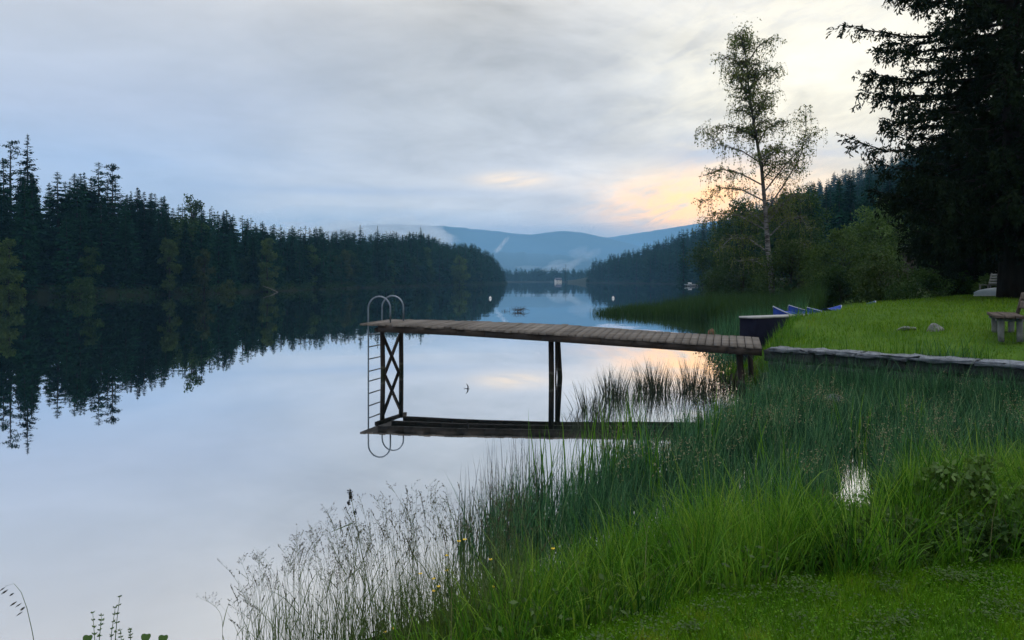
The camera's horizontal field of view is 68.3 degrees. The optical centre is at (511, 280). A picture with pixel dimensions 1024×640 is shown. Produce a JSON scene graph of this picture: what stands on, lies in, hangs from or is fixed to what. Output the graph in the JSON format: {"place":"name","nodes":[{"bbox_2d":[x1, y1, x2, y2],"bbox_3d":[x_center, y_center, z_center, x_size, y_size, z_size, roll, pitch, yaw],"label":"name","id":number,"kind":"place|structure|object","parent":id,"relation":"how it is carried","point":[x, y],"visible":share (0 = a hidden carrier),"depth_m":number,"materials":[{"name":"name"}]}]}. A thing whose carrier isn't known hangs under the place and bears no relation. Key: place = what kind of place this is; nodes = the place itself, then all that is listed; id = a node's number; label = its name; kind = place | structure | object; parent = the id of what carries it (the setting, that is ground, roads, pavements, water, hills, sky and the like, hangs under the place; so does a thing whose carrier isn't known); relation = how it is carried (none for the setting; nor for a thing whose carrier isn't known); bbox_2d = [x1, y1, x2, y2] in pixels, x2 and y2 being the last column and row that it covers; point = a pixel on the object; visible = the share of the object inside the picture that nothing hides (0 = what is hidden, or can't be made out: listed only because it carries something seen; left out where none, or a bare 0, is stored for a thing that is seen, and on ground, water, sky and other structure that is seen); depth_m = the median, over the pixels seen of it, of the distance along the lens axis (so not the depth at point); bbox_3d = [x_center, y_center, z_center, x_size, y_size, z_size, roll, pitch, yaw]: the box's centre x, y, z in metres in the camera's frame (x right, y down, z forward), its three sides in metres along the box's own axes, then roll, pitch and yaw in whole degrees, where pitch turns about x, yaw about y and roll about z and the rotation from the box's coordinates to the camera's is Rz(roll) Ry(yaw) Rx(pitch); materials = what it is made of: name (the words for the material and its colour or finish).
{"place":"outdoors","nodes":[
{"label":"outdoors","id":0,"kind":"place"},
{"bbox_2d":[196,478,556,639],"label":"flowering grass","id":1,"kind":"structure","parent":0,"point":[380,612],"depth_m":4.56,"materials":[{"name":"plant"}]},
{"bbox_2d":[285,224,647,262],"bbox_3d":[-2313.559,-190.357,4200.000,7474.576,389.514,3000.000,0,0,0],"label":"hills","id":2,"kind":"structure","parent":0,"point":[584,245],"depth_m":3507.26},
{"bbox_2d":[0,282,1007,639],"bbox_3d":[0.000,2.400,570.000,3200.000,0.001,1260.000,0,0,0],"label":"water","id":3,"kind":"structure","parent":0,"point":[164,460],"depth_m":11.99,"materials":[{"name":"liquid"}]},
{"bbox_2d":[360,295,761,390],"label":"jetty","id":4,"kind":"object","parent":3,"relation":"in","point":[738,346],"visible":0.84,"depth_m":17.58,"materials":[{"name":"brown wood"}]},
{"bbox_2d":[590,276,832,321],"bbox_3d":[14.213,0.991,48.237,17.422,2.918,24.363,0,0,0],"label":"reed bed","id":5,"kind":"object","parent":3,"relation":"on","point":[702,307],"visible":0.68,"depth_m":48.65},
{"bbox_2d":[704,293,812,337],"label":"bank reeds","id":6,"kind":"object","parent":3,"relation":"on","point":[735,328],"visible":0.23,"depth_m":31.26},
{"bbox_2d":[0,0,1022,241],"label":"sky","id":7,"kind":"structure","parent":0,"point":[529,117],"materials":[{"name":"grey"}]},
{"bbox_2d":[1,145,1023,639],"bbox_3d":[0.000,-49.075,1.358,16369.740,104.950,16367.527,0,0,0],"label":"ground","id":8,"kind":"structure","parent":0,"point":[113,289],"depth_m":16.05,"materials":[{"name":"plant"}]},
{"bbox_2d":[0,190,14,282],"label":"spruce tree","id":9,"kind":"object","parent":8,"relation":"on","point":[2,226],"visible":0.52,"depth_m":111.39,"materials":[{"name":"green plant"}]},
{"bbox_2d":[0,159,18,238],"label":"spruce tree","id":10,"kind":"object","parent":8,"relation":"on","point":[7,192],"visible":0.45,"depth_m":119.09,"materials":[{"name":"green plant"}]},
{"bbox_2d":[0,237,27,297],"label":"broadleaf tree","id":11,"kind":"object","parent":8,"relation":"on","point":[8,261],"visible":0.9,"depth_m":104.09,"materials":[{"name":"green plant"}]},
{"bbox_2d":[0,140,27,219],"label":"pine tree","id":12,"kind":"object","parent":8,"relation":"on","point":[11,157],"visible":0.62,"depth_m":127.88,"materials":[{"name":"green plant"}]},
{"bbox_2d":[5,180,43,294],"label":"spruce tree","id":13,"kind":"object","parent":8,"relation":"on","point":[26,249],"visible":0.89,"depth_m":108.49,"materials":[{"name":"green plant"}]},
{"bbox_2d":[7,171,41,250],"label":"spruce tree","id":14,"kind":"object","parent":8,"relation":"on","point":[18,192],"visible":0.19,"depth_m":128.19,"materials":[{"name":"green plant"}]},
{"bbox_2d":[0,203,50,286],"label":"spruce tree","id":15,"kind":"object","parent":8,"relation":"on","point":[31,273],"visible":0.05,"depth_m":113.14,"materials":[{"name":"green plant"}]},
{"bbox_2d":[11,133,44,206],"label":"spruce tree","id":16,"kind":"object","parent":8,"relation":"on","point":[26,162],"visible":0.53,"depth_m":130.91,"materials":[{"name":"green plant"}]},
{"bbox_2d":[10,173,59,284],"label":"spruce tree","id":17,"kind":"object","parent":8,"relation":"on","point":[32,195],"visible":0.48,"depth_m":118.94,"materials":[{"name":"green plant"}]},
{"bbox_2d":[37,172,70,282],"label":"spruce tree","id":18,"kind":"object","parent":8,"relation":"on","point":[56,221],"visible":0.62,"depth_m":121.17,"materials":[{"name":"green plant"}]},
{"bbox_2d":[48,214,87,294],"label":"spruce tree","id":19,"kind":"object","parent":8,"relation":"on","point":[66,274],"visible":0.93,"depth_m":112.62,"materials":[{"name":"green plant"}]},
{"bbox_2d":[50,173,95,282],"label":"spruce tree","id":20,"kind":"object","parent":8,"relation":"on","point":[83,202],"visible":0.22,"depth_m":123.11,"materials":[{"name":"green plant"}]},
{"bbox_2d":[53,180,97,286],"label":"spruce tree","id":21,"kind":"object","parent":8,"relation":"on","point":[74,207],"visible":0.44,"depth_m":119.71,"materials":[{"name":"green plant"}]},
{"bbox_2d":[47,207,105,291],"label":"spruce tree","id":22,"kind":"object","parent":8,"relation":"on","point":[83,242],"visible":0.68,"depth_m":114.98,"materials":[{"name":"green plant"}]},
{"bbox_2d":[64,276,97,296],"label":"shrub","id":23,"kind":"object","parent":8,"relation":"on","point":[80,289],"visible":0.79,"depth_m":110.00,"materials":[{"name":"green plant"}]},
{"bbox_2d":[71,173,95,237],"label":"spruce tree","id":24,"kind":"object","parent":8,"relation":"on","point":[80,179],"visible":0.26,"depth_m":127.86,"materials":[{"name":"green plant"}]},
{"bbox_2d":[77,246,103,293],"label":"broadleaf tree","id":25,"kind":"object","parent":8,"relation":"on","point":[86,263],"visible":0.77,"depth_m":114.83,"materials":[{"name":"green plant"}]},
{"bbox_2d":[84,178,99,241],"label":"spruce tree","id":26,"kind":"object","parent":8,"relation":"on","point":[93,200],"visible":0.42,"depth_m":128.90,"materials":[{"name":"green plant"}]},
{"bbox_2d":[85,162,115,241],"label":"spruce tree","id":27,"kind":"object","parent":8,"relation":"on","point":[99,183],"visible":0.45,"depth_m":130.84,"materials":[{"name":"green plant"}]},
{"bbox_2d":[87,196,119,286],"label":"spruce tree","id":28,"kind":"object","parent":8,"relation":"on","point":[104,246],"visible":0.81,"depth_m":122.04,"materials":[{"name":"green plant"}]},
{"bbox_2d":[91,184,121,283],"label":"spruce tree","id":29,"kind":"object","parent":8,"relation":"on","point":[113,225],"visible":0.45,"depth_m":128.04,"materials":[{"name":"green plant"}]},
{"bbox_2d":[102,163,126,221],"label":"pine tree","id":30,"kind":"object","parent":8,"relation":"on","point":[112,177],"visible":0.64,"depth_m":132.92,"materials":[{"name":"green plant"}]},
{"bbox_2d":[106,180,128,234],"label":"spruce tree","id":31,"kind":"object","parent":8,"relation":"on","point":[119,206],"visible":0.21,"depth_m":144.32,"materials":[{"name":"green plant"}]},
{"bbox_2d":[83,595,167,639],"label":"bedstraw plant","id":32,"kind":"object","parent":8,"relation":"on","point":[144,636],"visible":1,"depth_m":4.25,"materials":[{"name":"green plant"}]},
{"bbox_2d":[110,199,145,286],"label":"spruce tree","id":33,"kind":"object","parent":8,"relation":"on","point":[126,216],"visible":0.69,"depth_m":126.54,"materials":[{"name":"green plant"}]},
{"bbox_2d":[112,220,144,289],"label":"spruce tree","id":34,"kind":"object","parent":8,"relation":"on","point":[124,274],"visible":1,"depth_m":122.00,"materials":[{"name":"green plant"}]},
{"bbox_2d":[120,196,148,283],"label":"spruce tree","id":35,"kind":"object","parent":8,"relation":"on","point":[132,212],"visible":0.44,"depth_m":131.72,"materials":[{"name":"green plant"}]},
{"bbox_2d":[132,192,154,283],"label":"spruce tree","id":36,"kind":"object","parent":8,"relation":"on","point":[146,224],"visible":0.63,"depth_m":134.06,"materials":[{"name":"green plant"}]},
{"bbox_2d":[142,218,178,293],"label":"spruce tree","id":37,"kind":"object","parent":8,"relation":"on","point":[155,267],"visible":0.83,"depth_m":124.77,"materials":[{"name":"green plant"}]},
{"bbox_2d":[145,211,179,293],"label":"spruce tree","id":38,"kind":"object","parent":8,"relation":"on","point":[165,232],"visible":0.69,"depth_m":125.47,"materials":[{"name":"green plant"}]},
{"bbox_2d":[156,237,182,294],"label":"birch tree","id":39,"kind":"object","parent":8,"relation":"on","point":[170,251],"visible":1,"depth_m":123.08,"materials":[{"name":"green plant"}]},
{"bbox_2d":[176,216,195,286],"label":"spruce tree","id":40,"kind":"object","parent":8,"relation":"on","point":[185,263],"visible":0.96,"depth_m":132.53,"materials":[{"name":"green plant"}]},
{"bbox_2d":[168,193,211,283],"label":"pine tree","id":41,"kind":"object","parent":8,"relation":"on","point":[196,205],"visible":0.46,"depth_m":140.88,"materials":[{"name":"green plant"}]},
{"bbox_2d":[184,214,216,291],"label":"spruce tree","id":42,"kind":"object","parent":8,"relation":"on","point":[201,242],"visible":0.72,"depth_m":134.22,"materials":[{"name":"green plant"}]},
{"bbox_2d":[192,249,215,293],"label":"birch tree","id":43,"kind":"object","parent":8,"relation":"on","point":[204,278],"visible":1,"depth_m":131.26,"materials":[{"name":"green plant"}]},
{"bbox_2d":[212,215,227,284],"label":"spruce tree","id":44,"kind":"object","parent":8,"relation":"on","point":[220,249],"visible":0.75,"depth_m":151.03,"materials":[{"name":"green plant"}]},
{"bbox_2d":[221,239,241,289],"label":"spruce tree","id":45,"kind":"object","parent":8,"relation":"on","point":[231,273],"visible":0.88,"depth_m":146.73,"materials":[{"name":"green plant"}]},
{"bbox_2d":[220,230,242,285],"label":"spruce tree","id":46,"kind":"object","parent":8,"relation":"on","point":[232,241],"visible":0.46,"depth_m":151.33,"materials":[{"name":"green plant"}]},
{"bbox_2d":[219,215,246,283],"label":"spruce tree","id":47,"kind":"object","parent":8,"relation":"on","point":[234,240],"visible":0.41,"depth_m":157.42,"materials":[{"name":"green plant"}]},
{"bbox_2d":[238,235,250,284],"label":"spruce tree","id":48,"kind":"object","parent":8,"relation":"on","point":[245,251],"visible":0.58,"depth_m":164.44,"materials":[{"name":"green plant"}]},
{"bbox_2d":[237,250,266,283],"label":"broadleaf tree","id":49,"kind":"object","parent":8,"relation":"on","point":[245,274],"visible":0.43,"depth_m":159.21,"materials":[{"name":"green plant"}]},
{"bbox_2d":[14,278,506,296],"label":"shore undergrowth","id":50,"kind":"object","parent":8,"relation":"on","point":[298,287],"visible":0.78,"depth_m":163.94,"materials":[{"name":"green plant"}]},
{"bbox_2d":[257,238,279,291],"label":"birch tree","id":51,"kind":"object","parent":8,"relation":"on","point":[268,255],"visible":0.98,"depth_m":157.88,"materials":[{"name":"green plant"}]},
{"bbox_2d":[271,242,284,288],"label":"spruce tree","id":52,"kind":"object","parent":8,"relation":"on","point":[278,279],"visible":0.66,"depth_m":168.23,"materials":[{"name":"green plant"}]},
{"bbox_2d":[294,234,316,285],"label":"spruce tree","id":53,"kind":"object","parent":8,"relation":"on","point":[306,251],"visible":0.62,"depth_m":191.47,"materials":[{"name":"green plant"}]},
{"bbox_2d":[294,244,319,285],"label":"broadleaf tree","id":54,"kind":"object","parent":8,"relation":"on","point":[314,259],"visible":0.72,"depth_m":192.77,"materials":[{"name":"green plant"}]},
{"bbox_2d":[311,239,324,287],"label":"spruce tree","id":55,"kind":"object","parent":8,"relation":"on","point":[315,271],"visible":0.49,"depth_m":196.71,"materials":[{"name":"green plant"}]},
{"bbox_2d":[335,249,354,283],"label":"broadleaf tree","id":56,"kind":"object","parent":8,"relation":"on","point":[346,255],"visible":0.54,"depth_m":222.44,"materials":[{"name":"green plant"}]},
{"bbox_2d":[327,489,374,639],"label":"cocksfoot stalk","id":57,"kind":"object","parent":8,"relation":"on","point":[350,496],"visible":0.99,"depth_m":4.50,"materials":[{"name":"green plant"}]},
{"bbox_2d":[345,250,363,282],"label":"broadleaf tree","id":58,"kind":"object","parent":8,"relation":"on","point":[353,256],"visible":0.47,"depth_m":238.32,"materials":[{"name":"green plant"}]},
{"bbox_2d":[449,254,470,284],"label":"broadleaf tree","id":59,"kind":"object","parent":8,"relation":"on","point":[460,268],"visible":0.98,"depth_m":358.55,"materials":[{"name":"green plant"}]},
{"bbox_2d":[167,142,1000,286],"bbox_3d":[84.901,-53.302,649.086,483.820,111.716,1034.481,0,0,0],"label":"distant forest","id":60,"kind":"object","parent":8,"relation":"on","point":[658,262],"visible":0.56,"depth_m":448.96,"materials":[{"name":"green plant"}]},
{"bbox_2d":[444,355,759,579],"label":"bulrushes","id":61,"kind":"object","parent":8,"relation":"on","point":[655,385],"visible":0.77,"depth_m":15.24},
{"bbox_2d":[312,397,1023,639],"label":"bank grass","id":62,"kind":"structure","parent":8,"relation":"on","point":[789,523],"depth_m":4.35,"materials":[{"name":"plant"}]},
{"bbox_2d":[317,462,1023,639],"bbox_3d":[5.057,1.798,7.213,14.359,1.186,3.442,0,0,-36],"label":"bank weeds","id":63,"kind":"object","parent":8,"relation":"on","point":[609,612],"visible":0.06,"depth_m":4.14,"materials":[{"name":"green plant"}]},
{"bbox_2d":[674,229,692,285],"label":"spruce tree","id":64,"kind":"object","parent":8,"relation":"on","point":[684,267],"visible":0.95,"depth_m":299.76,"materials":[{"name":"green plant"}]},
{"bbox_2d":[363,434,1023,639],"bbox_3d":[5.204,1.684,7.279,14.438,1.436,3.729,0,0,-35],"label":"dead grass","id":65,"kind":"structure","parent":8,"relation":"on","point":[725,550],"depth_m":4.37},
{"bbox_2d":[586,274,808,296],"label":"shore undergrowth","id":66,"kind":"object","parent":8,"relation":"on","point":[789,285],"visible":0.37,"depth_m":76.81,"materials":[{"name":"green plant"}]},
{"bbox_2d":[679,228,747,297],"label":"broadleaf tree","id":67,"kind":"object","parent":8,"relation":"on","point":[701,252],"visible":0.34,"depth_m":98.31,"materials":[{"name":"green plant"}]},
{"bbox_2d":[528,382,927,498],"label":"iris leaves","id":68,"kind":"object","parent":8,"relation":"on","point":[618,435],"visible":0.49,"depth_m":9.30,"materials":[{"name":"green plant"}]},
{"bbox_2d":[441,346,1023,579],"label":"reeds","id":69,"kind":"object","parent":8,"relation":"on","point":[579,497],"visible":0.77,"depth_m":9.50,"materials":[{"name":"plant"}]},
{"bbox_2d":[597,371,1023,484],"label":"seed heads","id":70,"kind":"object","parent":69,"relation":"on","point":[811,423],"visible":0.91,"depth_m":8.99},
{"bbox_2d":[697,246,773,298],"bbox_3d":[18.502,0.131,62.484,6.148,6.078,6.587,0,0,16],"label":"shrub","id":71,"kind":"object","parent":8,"relation":"on","point":[723,286],"visible":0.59,"depth_m":62.12,"materials":[{"name":"green plant"}]},
{"bbox_2d":[705,197,776,295],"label":"broadleaf tree","id":72,"kind":"object","parent":8,"relation":"on","point":[726,230],"visible":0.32,"depth_m":91.51,"materials":[{"name":"green plant"}]},
{"bbox_2d":[488,553,1023,639],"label":"lawn weeds","id":73,"kind":"object","parent":8,"relation":"on","point":[804,615],"visible":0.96,"depth_m":3.63,"materials":[{"name":"green plant"}]},
{"bbox_2d":[691,17,827,294],"bbox_3d":[19.024,-9.029,58.016,9.943,23.596,6.768,0,0,0],"label":"birch tree","id":74,"kind":"object","parent":8,"relation":"on","point":[752,114],"visible":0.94,"depth_m":57.93,"materials":[{"name":"green plant"}]},
{"bbox_2d":[739,313,813,362],"bbox_3d":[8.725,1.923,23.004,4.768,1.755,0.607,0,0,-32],"label":"boat","id":75,"kind":"object","parent":8,"relation":"on","point":[760,326],"visible":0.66,"depth_m":21.78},
{"bbox_2d":[746,237,830,296],"bbox_3d":[21.109,-0.237,57.054,7.164,6.279,5.856,0,0,-17],"label":"shrub","id":76,"kind":"object","parent":8,"relation":"on","point":[791,248],"visible":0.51,"depth_m":56.72,"materials":[{"name":"green plant"}]},
{"bbox_2d":[756,184,835,270],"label":"broadleaf tree","id":77,"kind":"object","parent":8,"relation":"on","point":[791,233],"visible":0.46,"depth_m":83.13,"materials":[{"name":"green plant"}]},
{"bbox_2d":[819,187,832,262],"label":"spruce tree","id":78,"kind":"object","parent":8,"relation":"on","point":[823,205],"visible":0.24,"depth_m":167.59,"materials":[{"name":"green plant"}]},
{"bbox_2d":[822,180,848,275],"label":"spruce tree","id":79,"kind":"object","parent":8,"relation":"on","point":[837,210],"visible":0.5,"depth_m":141.45,"materials":[{"name":"green plant"}]},
{"bbox_2d":[803,264,869,308],"bbox_3d":[18.674,0.507,42.998,3.701,2.858,3.095,0,0,5],"label":"shrub","id":80,"kind":"object","parent":8,"relation":"on","point":[838,276],"visible":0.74,"depth_m":43.01,"materials":[{"name":"green plant"}]},
{"bbox_2d":[793,225,886,296],"bbox_3d":[22.560,-0.999,52.070,5.740,5.744,5.351,0,0,40],"label":"willow shrub","id":81,"kind":"object","parent":8,"relation":"on","point":[840,238],"visible":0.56,"depth_m":51.91,"materials":[{"name":"green plant"}]},
{"bbox_2d":[842,170,864,261],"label":"spruce tree","id":82,"kind":"object","parent":8,"relation":"on","point":[848,202],"visible":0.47,"depth_m":146.82,"materials":[{"name":"green plant"}]},
{"bbox_2d":[794,519,928,579],"bbox_3d":[2.024,1.651,4.461,0.663,0.417,0.655,0,0,-40],"label":"scrub","id":83,"kind":"object","parent":8,"relation":"on","point":[842,543],"visible":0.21,"depth_m":4.39,"materials":[{"name":"green plant"}]},
{"bbox_2d":[859,168,876,259],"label":"spruce tree","id":84,"kind":"object","parent":8,"relation":"on","point":[864,199],"visible":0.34,"depth_m":155.00,"materials":[{"name":"green plant"}]},
{"bbox_2d":[719,304,1023,428],"bbox_3d":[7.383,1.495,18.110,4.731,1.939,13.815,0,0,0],"label":"wall grass","id":85,"kind":"structure","parent":8,"relation":"on","point":[790,321],"depth_m":16.62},
{"bbox_2d":[846,251,917,303],"bbox_3d":[19.495,0.136,39.845,3.567,3.386,4.158,0,0,7],"label":"shrub","id":86,"kind":"object","parent":8,"relation":"on","point":[866,286],"visible":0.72,"depth_m":39.49,"materials":[{"name":"green plant"}]},
{"bbox_2d":[843,197,926,282],"bbox_3d":[27.421,-2.556,56.297,5.631,7.329,5.134,0,0,-25],"label":"broadleaf tree","id":87,"kind":"object","parent":8,"relation":"on","point":[879,225],"visible":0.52,"depth_m":55.56,"materials":[{"name":"green plant"}]},
{"bbox_2d":[873,171,906,275],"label":"spruce tree","id":88,"kind":"object","parent":8,"relation":"on","point":[889,187],"visible":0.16,"depth_m":138.15,"materials":[{"name":"green plant"}]},
{"bbox_2d":[761,346,1023,398],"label":"stone wall","id":89,"kind":"structure","parent":8,"relation":"on","point":[938,361],"depth_m":14.04,"materials":[{"name":"stone"}]},
{"bbox_2d":[878,266,956,301],"bbox_3d":[17.742,0.640,32.872,3.319,2.558,2.682,0,0,24],"label":"shrub","id":90,"kind":"object","parent":8,"relation":"on","point":[925,277],"visible":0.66,"depth_m":32.70,"materials":[{"name":"green plant"}]},
{"bbox_2d":[863,502,976,573],"bbox_3d":[2.476,1.608,4.634,0.840,0.455,0.608,0,0,0],"label":"scrub","id":91,"kind":"object","parent":8,"relation":"on","point":[905,534],"visible":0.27,"depth_m":4.53,"materials":[{"name":"green plant"}]},
{"bbox_2d":[826,0,1023,298],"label":"spruce tree","id":92,"kind":"object","parent":8,"relation":"on","point":[993,222],"visible":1,"depth_m":25.71,"materials":[{"name":"green plant"}]},
{"bbox_2d":[886,0,997,295],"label":"spruce tree","id":93,"kind":"object","parent":8,"relation":"on","point":[975,273],"visible":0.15,"depth_m":35.25,"materials":[{"name":"green plant"}]},
{"bbox_2d":[929,270,986,296],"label":"shrub","id":94,"kind":"object","parent":8,"relation":"on","point":[968,283],"visible":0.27,"depth_m":34.40,"materials":[{"name":"green plant"}]},
{"bbox_2d":[899,466,1023,520],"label":"scrub","id":95,"kind":"object","parent":8,"relation":"on","point":[973,501],"visible":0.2,"depth_m":4.91,"materials":[{"name":"green plant"}]},
{"bbox_2d":[910,499,1023,565],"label":"scrub","id":96,"kind":"object","parent":8,"relation":"on","point":[986,537],"visible":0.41,"depth_m":4.37,"materials":[{"name":"green plant"}]},
{"bbox_2d":[916,454,1023,558],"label":"scrub","id":97,"kind":"object","parent":8,"relation":"on","point":[985,468],"visible":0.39,"depth_m":4.77,"materials":[{"name":"green plant"}]},
{"bbox_2d":[926,0,1023,263],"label":"spruce tree","id":98,"kind":"object","parent":8,"relation":"on","point":[993,256],"visible":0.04,"depth_m":32.51,"materials":[{"name":"green plant"}]},
{"bbox_2d":[971,273,996,290],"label":"shrub","id":99,"kind":"object","parent":8,"relation":"on","point":[984,280],"visible":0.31,"depth_m":32.80,"materials":[{"name":"green plant"}]},
{"bbox_2d":[987,292,1023,341],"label":"park bench","id":100,"kind":"object","parent":8,"relation":"on","point":[1001,318],"visible":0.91,"depth_m":14.53,"materials":[{"name":"grey wood"}]},
{"bbox_2d":[489,252,598,275],"bbox_3d":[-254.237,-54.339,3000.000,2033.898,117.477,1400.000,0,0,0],"label":"hills","id":101,"kind":"structure","parent":0,"point":[519,261],"depth_m":2639.70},
{"bbox_2d":[608,220,729,247],"bbox_3d":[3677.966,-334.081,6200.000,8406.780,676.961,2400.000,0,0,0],"label":"hills","id":102,"kind":"structure","parent":0,"point":[641,239],"depth_m":5824.87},
{"bbox_2d":[534,552,1023,639],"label":"lawn grass","id":103,"kind":"structure","parent":0,"point":[851,588],"depth_m":3.61,"materials":[{"name":"plant"}]},
{"bbox_2d":[745,294,1023,374],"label":"lawn grass","id":104,"kind":"structure","parent":0,"point":[979,303],"depth_m":18.12,"materials":[{"name":"plant"}]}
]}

